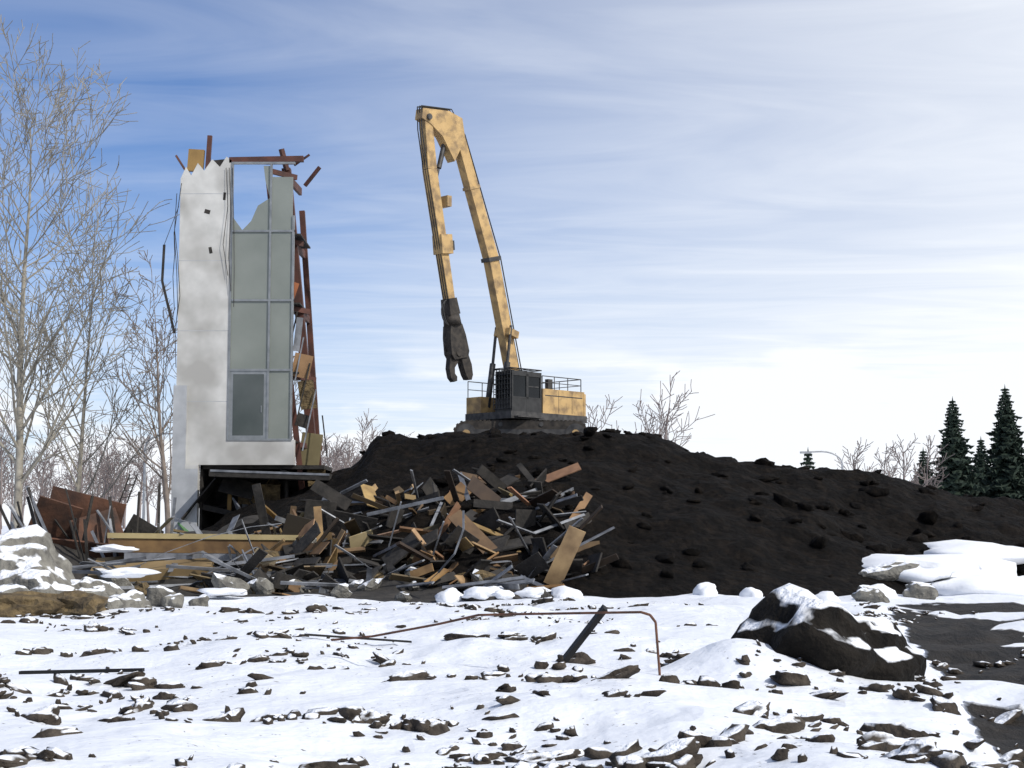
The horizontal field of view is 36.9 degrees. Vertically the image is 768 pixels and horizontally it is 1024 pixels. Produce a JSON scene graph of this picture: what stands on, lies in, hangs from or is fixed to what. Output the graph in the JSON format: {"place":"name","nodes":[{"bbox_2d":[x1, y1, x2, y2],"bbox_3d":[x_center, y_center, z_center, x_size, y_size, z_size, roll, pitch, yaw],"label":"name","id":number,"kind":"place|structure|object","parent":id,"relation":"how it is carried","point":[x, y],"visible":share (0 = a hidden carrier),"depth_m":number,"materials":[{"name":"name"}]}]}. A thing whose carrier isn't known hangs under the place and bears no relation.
{"place":"outdoors","nodes":[
{"label":"outdoors","id":0,"kind":"place"},
{"bbox_2d":[0,14,179,528],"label":"poplar tree","id":1,"kind":"object","parent":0,"point":[50,352],"depth_m":60.37,"materials":[{"name":"grey plant"}]},
{"bbox_2d":[78,250,301,533],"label":"bare tree","id":2,"kind":"object","parent":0,"point":[145,367],"depth_m":91.95,"materials":[{"name":"grey plant"}]},
{"bbox_2d":[0,371,975,534],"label":"bare shrubs","id":3,"kind":"object","parent":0,"point":[336,465],"depth_m":263.08,"materials":[{"name":"grey plant"}]},
{"bbox_2d":[0,526,1023,767],"bbox_3d":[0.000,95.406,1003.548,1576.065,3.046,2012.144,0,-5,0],"label":"ground snow","id":4,"kind":"structure","parent":0,"point":[958,635],"depth_m":16.63,"materials":[{"name":"white snow"}]},
{"bbox_2d":[0,590,107,617],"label":"log","id":5,"kind":"object","parent":4,"relation":"on","point":[67,603],"visible":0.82,"depth_m":30.05,"materials":[{"name":"brown wood"}]},
{"bbox_2d":[0,524,209,608],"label":"rocks","id":6,"kind":"object","parent":4,"relation":"on","point":[32,558],"visible":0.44,"depth_m":34.41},
{"bbox_2d":[142,433,172,519],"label":"street lamp","id":7,"kind":"object","parent":4,"relation":"on","point":[144,493],"visible":0.38,"depth_m":104.75,"materials":[{"name":"grey metal"}]},
{"bbox_2d":[161,135,331,533],"bbox_3d":[-10.028,-0.557,59.711,6.703,17.897,5.832,0,-5,0],"label":"building remnant","id":8,"kind":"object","parent":4,"relation":"on","point":[237,418],"visible":0.73,"depth_m":58.51,"materials":[{"name":"white paint"}]},
{"bbox_2d":[53,515,463,602],"bbox_3d":[-7.875,5.445,49.834,21.750,2.558,19.750,0,-5,0],"label":"rubble","id":9,"kind":"object","parent":4,"relation":"on","point":[386,591],"visible":0.12,"depth_m":43.27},
{"bbox_2d":[0,462,618,601],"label":"debris pile","id":10,"kind":"object","parent":4,"relation":"on","point":[139,553],"visible":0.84,"depth_m":46.19,"materials":[{"name":"brown wood"}]},
{"bbox_2d":[19,605,660,675],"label":"metal rods","id":11,"kind":"object","parent":4,"relation":"on","point":[587,630],"visible":0.96,"depth_m":18.27,"materials":[{"name":"black metal"}]},
{"bbox_2d":[0,597,1023,767],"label":"rubble rocks","id":12,"kind":"object","parent":4,"relation":"on","point":[900,741],"visible":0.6,"depth_m":13.62,"materials":[{"name":"grey stone"}]},
{"bbox_2d":[203,431,1023,597],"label":"soil mound","id":13,"kind":"object","parent":4,"relation":"on","point":[722,531],"visible":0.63,"depth_m":51.95,"materials":[{"name":"black soil"}]},
{"bbox_2d":[415,105,586,434],"bbox_3d":[-0.588,-4.009,62.331,8.173,13.285,4.980,2,-6,-19],"label":"demolition excavator","id":14,"kind":"object","parent":13,"relation":"on","point":[523,401],"visible":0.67,"depth_m":60.43,"materials":[{"name":"paint"}]},
{"bbox_2d":[359,427,1023,577],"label":"dirt clods","id":15,"kind":"object","parent":13,"relation":"on","point":[819,542],"visible":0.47,"depth_m":52.17,"materials":[{"name":"black soil"}]},
{"bbox_2d":[435,539,1023,602],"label":"snow patches","id":16,"kind":"object","parent":13,"relation":"on","point":[954,567],"visible":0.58,"depth_m":46.76,"materials":[{"name":"white snow"}]},
{"bbox_2d":[800,451,843,469],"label":"street lamp","id":17,"kind":"object","parent":4,"relation":"on","point":[810,452],"visible":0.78,"depth_m":119.94,"materials":[{"name":"grey metal"}]},
{"bbox_2d":[731,583,926,681],"bbox_3d":[3.920,3.029,18.753,2.585,1.180,2.413,0,-5,0],"label":"snowy boulder","id":18,"kind":"object","parent":4,"relation":"on","point":[795,622],"visible":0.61,"depth_m":18.05,"materials":[{"name":"rock"},{"name":"snow"}]},
{"bbox_2d":[851,560,938,602],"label":"rocks","id":19,"kind":"object","parent":4,"relation":"on","point":[890,570],"visible":0.52,"depth_m":43.38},
{"bbox_2d":[0,0,1023,525],"label":"sky","id":20,"kind":"structure","parent":0,"point":[809,213],"materials":[{"name":"blue"}]},
{"bbox_2d":[800,385,1023,500],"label":"spruce","id":21,"kind":"object","parent":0,"point":[981,479],"depth_m":202.55,"materials":[{"name":"green plant"}]}
]}

